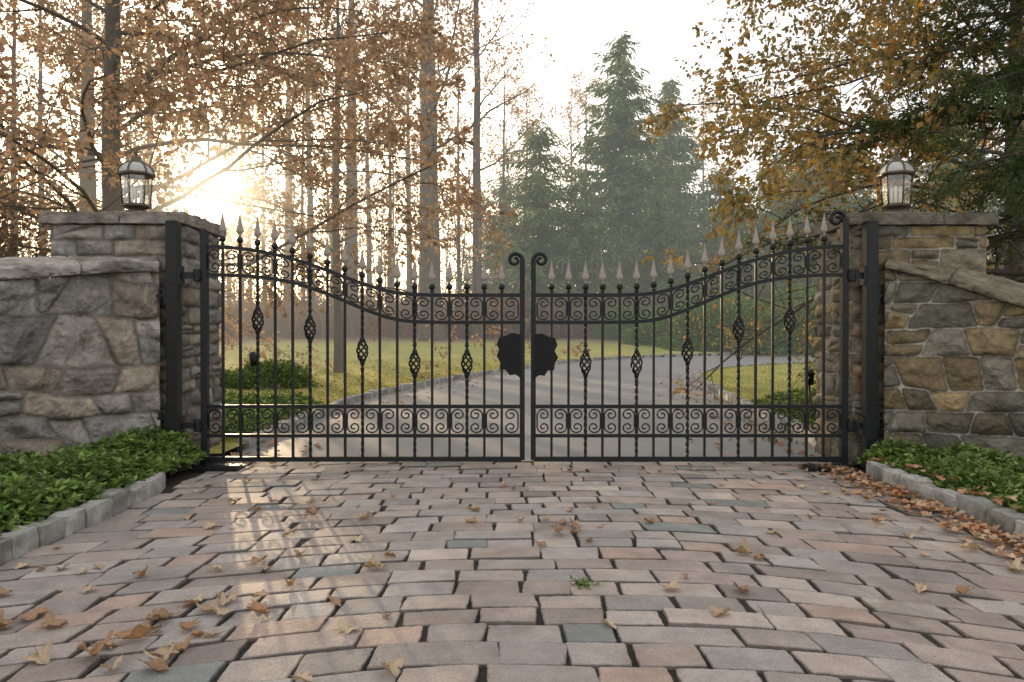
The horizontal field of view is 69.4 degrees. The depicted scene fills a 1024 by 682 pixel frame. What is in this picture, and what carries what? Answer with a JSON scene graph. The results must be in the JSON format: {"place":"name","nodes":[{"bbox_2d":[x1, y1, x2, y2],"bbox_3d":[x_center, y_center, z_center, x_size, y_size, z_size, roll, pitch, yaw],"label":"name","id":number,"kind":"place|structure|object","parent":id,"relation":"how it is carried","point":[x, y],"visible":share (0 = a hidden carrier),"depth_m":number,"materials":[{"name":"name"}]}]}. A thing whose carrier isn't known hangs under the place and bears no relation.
{"place":"outdoors","nodes":[
{"label":"outdoors","id":0,"kind":"place"},
{"bbox_2d":[0,0,1009,306],"label":"sky","id":1,"kind":"structure","parent":0,"point":[574,30],"materials":[{"name":"white"}]},
{"bbox_2d":[0,452,1023,681],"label":"driveway","id":2,"kind":"structure","parent":0,"point":[303,634],"depth_m":3.39,"materials":[{"name":"stone"}]},
{"bbox_2d":[23,639,52,663],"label":"fallen leaf","id":3,"kind":"object","parent":2,"relation":"on","point":[42,655],"visible":1,"depth_m":2.57,"materials":[{"name":"beige plant"}]},
{"bbox_2d":[34,612,66,628],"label":"fallen leaf","id":4,"kind":"object","parent":2,"relation":"on","point":[50,620],"visible":1,"depth_m":2.87,"materials":[{"name":"brown plant"}]},
{"bbox_2d":[76,629,113,655],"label":"fallen leaf","id":5,"kind":"object","parent":2,"relation":"on","point":[96,649],"visible":1,"depth_m":2.60,"materials":[{"name":"brown plant"}]},
{"bbox_2d":[113,624,160,638],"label":"fallen leaf","id":6,"kind":"object","parent":2,"relation":"on","point":[139,631],"visible":1,"depth_m":2.72,"materials":[{"name":"brown plant"}]},
{"bbox_2d":[138,658,169,671],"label":"fallen leaf","id":7,"kind":"object","parent":2,"relation":"on","point":[156,664],"visible":1,"depth_m":2.49,"materials":[{"name":"brown plant"}]},
{"bbox_2d":[246,601,274,613],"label":"fallen leaf","id":8,"kind":"object","parent":2,"relation":"on","point":[258,607],"visible":1,"depth_m":3.00,"materials":[{"name":"brown plant"}]},
{"bbox_2d":[338,619,359,633],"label":"fallen leaf","id":9,"kind":"object","parent":2,"relation":"on","point":[347,627],"visible":1,"depth_m":2.82,"materials":[{"name":"beige plant"}]},
{"bbox_2d":[381,658,403,676],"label":"fallen leaf","id":10,"kind":"object","parent":2,"relation":"on","point":[393,665],"visible":1,"depth_m":2.48,"materials":[{"name":"beige plant"}]},
{"bbox_2d":[570,575,600,588],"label":"weed","id":11,"kind":"object","parent":2,"relation":"on","point":[582,581],"visible":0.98,"depth_m":3.34,"materials":[{"name":"green plant"}]},
{"bbox_2d":[798,463,843,471],"bbox_3d":[2.606,1.051,6.172,0.360,0.052,0.200,0,1,0],"label":"drain grate","id":12,"kind":"object","parent":2,"relation":"on","point":[810,467],"visible":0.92,"depth_m":6.11,"materials":[{"name":"black metal"}]},
{"bbox_2d":[797,453,1023,565],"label":"leaf litter","id":13,"kind":"object","parent":2,"relation":"on","point":[978,528],"visible":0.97,"depth_m":4.65,"materials":[{"name":"brown plant"}]},
{"bbox_2d":[210,335,815,453],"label":"lawn","id":14,"kind":"structure","parent":0,"point":[388,348],"depth_m":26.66,"materials":[{"name":"green plant"}]},
{"bbox_2d":[0,199,32,256],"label":"bare shrub","id":15,"kind":"object","parent":14,"relation":"on","point":[11,238],"visible":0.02,"depth_m":10.57,"materials":[{"name":"brown plant"}]},
{"bbox_2d":[0,175,50,280],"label":"bare shrub","id":16,"kind":"object","parent":14,"relation":"on","point":[14,250],"visible":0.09,"depth_m":9.23,"materials":[{"name":"brown plant"}]},
{"bbox_2d":[0,1,101,280],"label":"bare tree","id":17,"kind":"object","parent":14,"relation":"on","point":[13,43],"visible":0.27,"depth_m":25.95,"materials":[{"name":"brown plant"}]},
{"bbox_2d":[0,1,134,256],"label":"bare tree","id":18,"kind":"object","parent":14,"relation":"on","point":[25,60],"visible":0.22,"depth_m":29.78,"materials":[{"name":"brown plant"}]},
{"bbox_2d":[3,0,213,211],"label":"bare tree","id":19,"kind":"object","parent":14,"relation":"on","point":[90,187],"visible":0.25,"depth_m":24.77,"materials":[{"name":"brown plant"}]},
{"bbox_2d":[46,9,192,211],"bbox_3d":[-20.587,-9.360,40.113,5.733,18.559,7.666,0,1,27],"label":"bare tree","id":20,"kind":"object","parent":14,"relation":"on","point":[100,15],"visible":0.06,"depth_m":39.36,"materials":[{"name":"brown plant"}]},
{"bbox_2d":[63,0,216,215],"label":"bare tree","id":21,"kind":"object","parent":14,"relation":"on","point":[146,201],"visible":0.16,"depth_m":33.74,"materials":[{"name":"brown plant"}]},
{"bbox_2d":[0,0,332,369],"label":"beech tree","id":22,"kind":"object","parent":14,"relation":"on","point":[75,36],"visible":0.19,"depth_m":19.26,"materials":[{"name":"brown plant"}]},
{"bbox_2d":[195,0,293,303],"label":"bare tree","id":23,"kind":"object","parent":14,"relation":"on","point":[242,150],"visible":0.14,"depth_m":49.82,"materials":[{"name":"brown plant"}]},
{"bbox_2d":[219,296,272,337],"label":"bare shrub","id":24,"kind":"object","parent":14,"relation":"on","point":[233,313],"visible":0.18,"depth_m":35.75,"materials":[{"name":"brown plant"}]},
{"bbox_2d":[0,0,518,365],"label":"beech tree","id":25,"kind":"object","parent":14,"relation":"on","point":[114,92],"visible":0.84,"depth_m":10.71,"materials":[{"name":"orange plant"}]},
{"bbox_2d":[246,300,296,335],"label":"bare shrub","id":26,"kind":"object","parent":14,"relation":"on","point":[268,319],"visible":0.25,"depth_m":36.47,"materials":[{"name":"brown plant"}]},
{"bbox_2d":[219,387,324,438],"bbox_3d":[-3.567,0.812,9.101,1.797,0.380,3.624,0,1,0],"label":"ground cover","id":27,"kind":"object","parent":14,"relation":"on","point":[232,397],"visible":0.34,"depth_m":9.68,"materials":[{"name":"green plant"}]},
{"bbox_2d":[225,358,322,389],"bbox_3d":[-4.722,0.653,14.447,1.636,0.667,1.427,0,1,28],"label":"evergreen shrub","id":28,"kind":"object","parent":14,"relation":"on","point":[266,373],"visible":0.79,"depth_m":14.23,"materials":[{"name":"green plant"}]},
{"bbox_2d":[205,11,342,309],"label":"bare tree","id":29,"kind":"object","parent":14,"relation":"on","point":[263,219],"visible":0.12,"depth_m":41.81,"materials":[{"name":"brown plant"}]},
{"bbox_2d":[229,26,345,314],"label":"bare tree","id":30,"kind":"object","parent":14,"relation":"on","point":[288,246],"visible":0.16,"depth_m":47.58,"materials":[{"name":"brown plant"}]},
{"bbox_2d":[242,19,347,334],"bbox_3d":[-10.108,-7.692,35.243,6.388,15.466,4.778,1,1,39],"label":"bare tree","id":31,"kind":"object","parent":14,"relation":"on","point":[302,208],"visible":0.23,"depth_m":35.88,"materials":[{"name":"brown plant"}]},
{"bbox_2d":[223,0,372,315],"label":"bare tree","id":32,"kind":"object","parent":14,"relation":"on","point":[310,196],"visible":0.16,"depth_m":39.77,"materials":[{"name":"brown plant"}]},
{"bbox_2d":[284,304,333,338],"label":"bare shrub","id":33,"kind":"object","parent":14,"relation":"on","point":[311,327],"visible":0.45,"depth_m":34.59,"materials":[{"name":"brown plant"}]},
{"bbox_2d":[275,52,385,292],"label":"bare tree","id":34,"kind":"object","parent":14,"relation":"on","point":[332,160],"visible":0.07,"depth_m":49.87,"materials":[{"name":"brown plant"}]},
{"bbox_2d":[320,293,391,334],"bbox_3d":[-8.151,-1.362,38.029,4.721,2.460,3.715,0,1,-1],"label":"bare shrub","id":35,"kind":"object","parent":14,"relation":"on","point":[366,316],"visible":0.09,"depth_m":37.66,"materials":[{"name":"brown plant"}]},
{"bbox_2d":[261,0,451,336],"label":"bare tree","id":36,"kind":"object","parent":14,"relation":"on","point":[349,243],"visible":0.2,"depth_m":35.63,"materials":[{"name":"brown plant"}]},
{"bbox_2d":[304,7,418,298],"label":"bare tree","id":37,"kind":"object","parent":14,"relation":"on","point":[369,254],"visible":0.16,"depth_m":45.82,"materials":[{"name":"brown plant"}]},
{"bbox_2d":[150,0,590,378],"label":"beech tree","id":38,"kind":"object","parent":14,"relation":"on","point":[338,363],"visible":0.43,"depth_m":19.24,"materials":[{"name":"orange plant"}]},
{"bbox_2d":[368,301,418,337],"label":"bare shrub","id":39,"kind":"object","parent":14,"relation":"on","point":[391,328],"visible":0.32,"depth_m":35.60,"materials":[{"name":"brown plant"}]},
{"bbox_2d":[357,13,447,312],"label":"bare tree","id":40,"kind":"object","parent":14,"relation":"on","point":[389,223],"visible":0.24,"depth_m":41.81,"materials":[{"name":"brown plant"}]},
{"bbox_2d":[357,9,448,299],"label":"bare tree","id":41,"kind":"object","parent":14,"relation":"on","point":[408,263],"visible":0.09,"depth_m":53.76,"materials":[{"name":"brown plant"}]},
{"bbox_2d":[284,0,556,340],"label":"bare tree","id":42,"kind":"object","parent":14,"relation":"on","point":[424,280],"visible":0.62,"depth_m":32.59,"materials":[{"name":"brown plant"}]},
{"bbox_2d":[359,35,484,313],"bbox_3d":[-5.659,-8.602,40.102,7.027,17.012,5.256,0,1,-32],"label":"bare tree","id":43,"kind":"object","parent":14,"relation":"on","point":[410,189],"visible":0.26,"depth_m":39.88,"materials":[{"name":"brown plant"}]},
{"bbox_2d":[395,15,511,302],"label":"bare tree","id":44,"kind":"object","parent":14,"relation":"on","point":[458,248],"visible":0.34,"depth_m":43.79,"materials":[{"name":"brown plant"}]},
{"bbox_2d":[381,0,544,338],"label":"bare tree","id":45,"kind":"object","parent":14,"relation":"on","point":[477,169],"visible":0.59,"depth_m":33.73,"materials":[{"name":"brown plant"}]},
{"bbox_2d":[445,297,525,337],"bbox_3d":[-1.449,-1.109,35.027,4.292,2.236,3.377,0,1,-2],"label":"bare shrub","id":46,"kind":"object","parent":14,"relation":"on","point":[470,326],"visible":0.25,"depth_m":34.63,"materials":[{"name":"brown plant"}]},
{"bbox_2d":[449,36,535,261],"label":"bare tree","id":47,"kind":"object","parent":14,"relation":"on","point":[494,65],"visible":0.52,"depth_m":49.78,"materials":[{"name":"brown plant"}]},
{"bbox_2d":[445,174,556,306],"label":"spruce tree","id":48,"kind":"object","parent":14,"relation":"on","point":[500,190],"visible":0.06,"depth_m":49.35,"materials":[{"name":"green plant"}]},
{"bbox_2d":[489,291,549,336],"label":"bare shrub","id":49,"kind":"object","parent":14,"relation":"on","point":[526,316],"visible":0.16,"depth_m":35.32,"materials":[{"name":"brown plant"}]},
{"bbox_2d":[487,71,558,236],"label":"bare tree","id":50,"kind":"object","parent":14,"relation":"on","point":[531,94],"visible":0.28,"depth_m":59.93,"materials":[{"name":"brown plant"}]},
{"bbox_2d":[453,120,629,335],"bbox_3d":[1.341,-5.442,39.292,10.681,12.573,9.608,0,1,-11],"label":"spruce tree","id":51,"kind":"object","parent":14,"relation":"on","point":[539,217],"visible":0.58,"depth_m":38.42,"materials":[{"name":"green plant"}]},
{"bbox_2d":[527,299,591,338],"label":"bare shrub","id":52,"kind":"object","parent":14,"relation":"on","point":[561,331],"visible":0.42,"depth_m":34.47,"materials":[{"name":"brown plant"}]},
{"bbox_2d":[545,83,596,228],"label":"bare tree","id":53,"kind":"object","parent":14,"relation":"on","point":[576,103],"visible":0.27,"depth_m":57.72,"materials":[{"name":"brown plant"}]},
{"bbox_2d":[550,68,607,229],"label":"bare tree","id":54,"kind":"object","parent":14,"relation":"on","point":[584,100],"visible":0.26,"depth_m":45.82,"materials":[{"name":"brown plant"}]},
{"bbox_2d":[519,175,645,326],"bbox_3d":[3.800,-3.669,37.849,7.319,9.908,7.310,0,1,20],"label":"spruce tree","id":55,"kind":"object","parent":14,"relation":"on","point":[584,228],"visible":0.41,"depth_m":37.37,"materials":[{"name":"green plant"}]},
{"bbox_2d":[570,297,626,336],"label":"bare shrub","id":56,"kind":"object","parent":14,"relation":"on","point":[591,308],"visible":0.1,"depth_m":35.59,"materials":[{"name":"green plant"}]},
{"bbox_2d":[588,303,662,339],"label":"evergreen shrub","id":57,"kind":"object","parent":14,"relation":"on","point":[609,331],"visible":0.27,"depth_m":33.57,"materials":[{"name":"green plant"}]},
{"bbox_2d":[553,31,702,304],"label":"spruce tree","id":58,"kind":"object","parent":14,"relation":"on","point":[622,186],"visible":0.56,"depth_m":42.95,"materials":[{"name":"green plant"}]},
{"bbox_2d":[592,186,713,311],"bbox_3d":[7.942,-3.513,39.045,6.912,9.358,6.904,0,1,-26],"label":"spruce tree","id":59,"kind":"object","parent":14,"relation":"on","point":[657,235],"visible":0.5,"depth_m":38.63,"materials":[{"name":"green plant"}]},
{"bbox_2d":[621,304,692,345],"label":"evergreen shrub","id":60,"kind":"object","parent":14,"relation":"on","point":[642,335],"visible":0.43,"depth_m":30.47,"materials":[{"name":"green plant"}]},
{"bbox_2d":[605,77,714,306],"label":"spruce tree","id":61,"kind":"object","parent":14,"relation":"on","point":[677,144],"visible":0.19,"depth_m":49.09,"materials":[{"name":"green plant"}]},
{"bbox_2d":[655,303,739,351],"bbox_3d":[7.221,-0.494,29.014,3.413,2.035,3.830,0,1,-18],"label":"evergreen shrub","id":62,"kind":"object","parent":14,"relation":"on","point":[677,339],"visible":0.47,"depth_m":28.19,"materials":[{"name":"green plant"}]},
{"bbox_2d":[641,162,769,303],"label":"spruce tree","id":63,"kind":"object","parent":14,"relation":"on","point":[709,216],"visible":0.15,"depth_m":43.70,"materials":[{"name":"green plant"}]},
{"bbox_2d":[687,97,741,233],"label":"tree","id":64,"kind":"object","parent":14,"relation":"on","point":[709,109],"visible":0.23,"depth_m":55.29,"materials":[{"name":"brown plant"}]},
{"bbox_2d":[679,287,759,308],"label":"evergreen shrub","id":65,"kind":"object","parent":14,"relation":"on","point":[725,296],"depth_m":31.34,"materials":[{"name":"green plant"}]},
{"bbox_2d":[675,296,783,353],"bbox_3d":[8.410,-0.556,28.400,4.281,2.275,3.814,0,1,-2],"label":"evergreen shrub","id":66,"kind":"object","parent":14,"relation":"on","point":[716,313],"visible":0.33,"depth_m":27.68,"materials":[{"name":"green plant"}]},
{"bbox_2d":[681,183,795,301],"bbox_3d":[11.705,-3.483,38.198,6.904,9.358,6.912,0,1,7],"label":"spruce tree","id":67,"kind":"object","parent":14,"relation":"on","point":[741,229],"visible":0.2,"depth_m":37.62,"materials":[{"name":"green plant"}]},
{"bbox_2d":[723,297,813,355],"bbox_3d":[9.773,-0.516,27.925,3.814,2.275,4.281,0,1,13],"label":"evergreen shrub","id":68,"kind":"object","parent":14,"relation":"on","point":[780,327],"visible":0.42,"depth_m":26.85,"materials":[{"name":"green plant"}]},
{"bbox_2d":[742,154,815,295],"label":"spruce tree","id":69,"kind":"object","parent":14,"relation":"on","point":[772,201],"visible":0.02,"depth_m":45.41,"materials":[{"name":"green plant"}]},
{"bbox_2d":[748,281,816,312],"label":"evergreen shrub","id":70,"kind":"object","parent":14,"relation":"on","point":[795,294],"visible":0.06,"depth_m":31.11,"materials":[{"name":"green plant"}]},
{"bbox_2d":[741,168,838,299],"bbox_3d":[13.691,-3.581,36.125,7.319,9.908,7.310,0,1,34],"label":"spruce tree","id":71,"kind":"object","parent":14,"relation":"on","point":[801,219],"visible":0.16,"depth_m":35.70,"materials":[{"name":"green plant"}]},
{"bbox_2d":[764,295,816,353],"bbox_3d":[11.311,-0.569,28.056,4.506,2.395,4.015,0,1,29],"label":"evergreen shrub","id":72,"kind":"object","parent":14,"relation":"on","point":[811,306],"visible":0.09,"depth_m":26.94,"materials":[{"name":"green plant"}]},
{"bbox_2d":[784,150,874,262],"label":"spruce tree","id":73,"kind":"object","parent":14,"relation":"on","point":[836,201],"visible":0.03,"depth_m":43.45,"materials":[{"name":"green plant"}]},
{"bbox_2d":[795,171,898,284],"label":"spruce tree","id":74,"kind":"object","parent":14,"relation":"on","point":[854,199],"visible":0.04,"depth_m":35.75,"materials":[{"name":"green plant"}]},
{"bbox_2d":[871,54,962,211],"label":"tree","id":75,"kind":"object","parent":14,"relation":"on","point":[923,165],"visible":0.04,"depth_m":43.80,"materials":[{"name":"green plant"}]},
{"bbox_2d":[905,96,1002,274],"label":"spruce tree","id":76,"kind":"object","parent":14,"relation":"on","point":[926,174],"visible":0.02,"depth_m":45.36,"materials":[{"name":"green plant"}]},
{"bbox_2d":[974,145,1004,274],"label":"spruce tree","id":77,"kind":"object","parent":14,"relation":"on","point":[987,210],"visible":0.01,"depth_m":40.00,"materials":[{"name":"green plant"}]},
{"bbox_2d":[166,353,865,477],"bbox_3d":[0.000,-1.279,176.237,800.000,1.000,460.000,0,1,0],"label":"ground","id":78,"kind":"structure","parent":0,"point":[234,450],"depth_m":6.89,"materials":[{"name":"brown soil"}]},
{"bbox_2d":[0,472,165,565],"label":"kerb","id":79,"kind":"structure","parent":78,"relation":"on","point":[60,525],"depth_m":4.25,"materials":[{"name":"stone"}]},
{"bbox_2d":[0,458,200,532],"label":"planting bed","id":80,"kind":"object","parent":78,"relation":"on","point":[43,498],"visible":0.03,"depth_m":4.69,"materials":[{"name":"soil"}]},
{"bbox_2d":[0,256,159,458],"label":"stone wall","id":81,"kind":"structure","parent":80,"relation":"on","point":[79,350],"depth_m":5.88,"materials":[{"name":"grey stone"}]},
{"bbox_2d":[0,424,208,535],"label":"ground cover","id":82,"kind":"object","parent":80,"relation":"on","point":[25,478],"visible":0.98,"depth_m":4.95,"materials":[{"name":"green plant"}]},
{"bbox_2d":[156,220,201,456],"bbox_3d":[-2.794,0.025,6.211,0.372,2.088,0.099,0,1,0],"label":"gate post","id":83,"kind":"object","parent":80,"relation":"on","point":[176,276],"visible":0.92,"depth_m":6.17,"materials":[{"name":"black metal"}]},
{"bbox_2d":[200,212,524,462],"bbox_3d":[-1.258,-0.029,6.239,2.730,2.114,0.103,0,1,0],"label":"gate leaf","id":84,"kind":"object","parent":83,"relation":"attached to","point":[511,353],"visible":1,"depth_m":6.23,"materials":[{"name":"black metal"}]},
{"bbox_2d":[38,211,226,448],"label":"gate pillar","id":85,"kind":"structure","parent":78,"relation":"on","point":[118,234],"depth_m":6.33,"materials":[{"name":"stone"}]},
{"bbox_3d":[-3.345,-1.103,6.589,0.362,0.049,0.342,0,1,0],"label":"lantern plinth","id":86,"kind":"object","parent":85,"relation":"on","visible":0},
{"bbox_2d":[116,148,155,211],"bbox_3d":[-3.345,-1.425,6.584,0.272,0.600,0.314,0,1,0],"label":"lantern","id":87,"kind":"object","parent":86,"relation":"on","point":[136,167],"visible":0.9,"depth_m":6.53,"materials":[{"name":"brown metal"}]},
{"bbox_2d":[224,281,775,339],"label":"undergrowth","id":88,"kind":"object","parent":78,"relation":"on","point":[323,303],"visible":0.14,"depth_m":34.48,"materials":[{"name":"brown plant"}]},
{"bbox_2d":[0,8,1003,310],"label":"distant wood","id":89,"kind":"object","parent":78,"relation":"on","point":[404,266],"visible":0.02,"depth_m":51.01,"materials":[{"name":"brown plant"}]},
{"bbox_2d":[236,351,801,451],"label":"kerb","id":90,"kind":"structure","parent":78,"relation":"on","point":[251,442],"depth_m":13.83,"materials":[{"name":"stone"}]},
{"bbox_2d":[695,361,815,446],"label":"kerb","id":91,"kind":"structure","parent":78,"relation":"on","point":[731,397],"depth_m":11.67,"materials":[{"name":"stone"}]},
{"bbox_2d":[808,212,998,464],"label":"gate pillar","id":92,"kind":"structure","parent":78,"relation":"on","point":[957,239],"depth_m":6.33,"materials":[{"name":"stone"}]},
{"bbox_2d":[895,212,925,213],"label":"lantern plinth","id":93,"kind":"structure","parent":92,"relation":"on","point":[909,212],"depth_m":6.42,"materials":[{"name":"stone"}]},
{"bbox_2d":[877,148,915,211],"bbox_3d":[3.420,-1.425,6.584,0.272,0.600,0.314,0,1,0],"label":"lantern","id":94,"kind":"object","parent":93,"relation":"on","point":[896,167],"visible":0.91,"depth_m":6.53,"materials":[{"name":"brown metal"}]},
{"bbox_2d":[848,459,1019,510],"bbox_3d":[4.900,1.016,1.922,4.000,0.125,9.340,0,1,0],"label":"planting bed","id":95,"kind":"object","parent":78,"relation":"on","point":[863,463],"visible":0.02,"depth_m":6.11,"materials":[{"name":"soil"}]},
{"bbox_2d":[847,220,885,468],"bbox_3d":[2.982,0.025,6.211,0.329,2.088,0.099,0,1,0],"label":"gate post","id":96,"kind":"object","parent":95,"relation":"on","point":[867,425],"visible":0.96,"depth_m":6.17,"materials":[{"name":"black metal"}]},
{"bbox_2d":[531,210,848,462],"bbox_3d":[1.494,-0.039,6.239,2.672,2.133,0.103,0,1,0],"label":"gate leaf","id":97,"kind":"object","parent":96,"relation":"attached to","point":[544,357],"visible":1,"depth_m":6.23,"materials":[{"name":"black metal"}]},
{"bbox_2d":[856,437,1023,513],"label":"ground cover","id":98,"kind":"object","parent":95,"relation":"on","point":[972,466],"visible":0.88,"depth_m":5.22,"materials":[{"name":"green plant"}]},
{"bbox_2d":[884,259,1023,459],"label":"stone wall","id":99,"kind":"structure","parent":95,"relation":"on","point":[954,364],"depth_m":5.93,"materials":[{"name":"brown stone"}]},
{"bbox_2d":[866,460,1023,542],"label":"kerb","id":100,"kind":"structure","parent":78,"relation":"on","point":[983,509],"depth_m":4.67,"materials":[{"name":"stone"}]},
{"bbox_2d":[232,354,820,459],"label":"road","id":101,"kind":"structure","parent":0,"point":[511,395],"depth_m":9.70,"materials":[{"name":"grey asphalt"}]},
{"bbox_2d":[219,354,813,455],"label":"leaf litter","id":102,"kind":"object","parent":101,"relation":"on","point":[713,416],"visible":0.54,"depth_m":11.93,"materials":[{"name":"brown plant"}]},
{"bbox_2d":[706,363,815,422],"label":"lawn","id":103,"kind":"structure","parent":0,"point":[732,382],"depth_m":17.04,"materials":[{"name":"green plant"}]},
{"bbox_2d":[750,387,815,425],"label":"ground cover","id":104,"kind":"object","parent":103,"relation":"on","point":[784,394],"visible":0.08,"depth_m":10.27,"materials":[{"name":"green plant"}]},
{"bbox_2d":[632,0,1023,399],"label":"beech tree","id":105,"kind":"object","parent":103,"relation":"on","point":[759,120],"visible":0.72,"depth_m":10.64,"materials":[{"name":"orange plant"}]},
{"bbox_2d":[743,0,1023,443],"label":"hemlock tree","id":106,"kind":"object","parent":103,"relation":"on","point":[988,90],"visible":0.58,"depth_m":8.18,"materials":[{"name":"green plant"}]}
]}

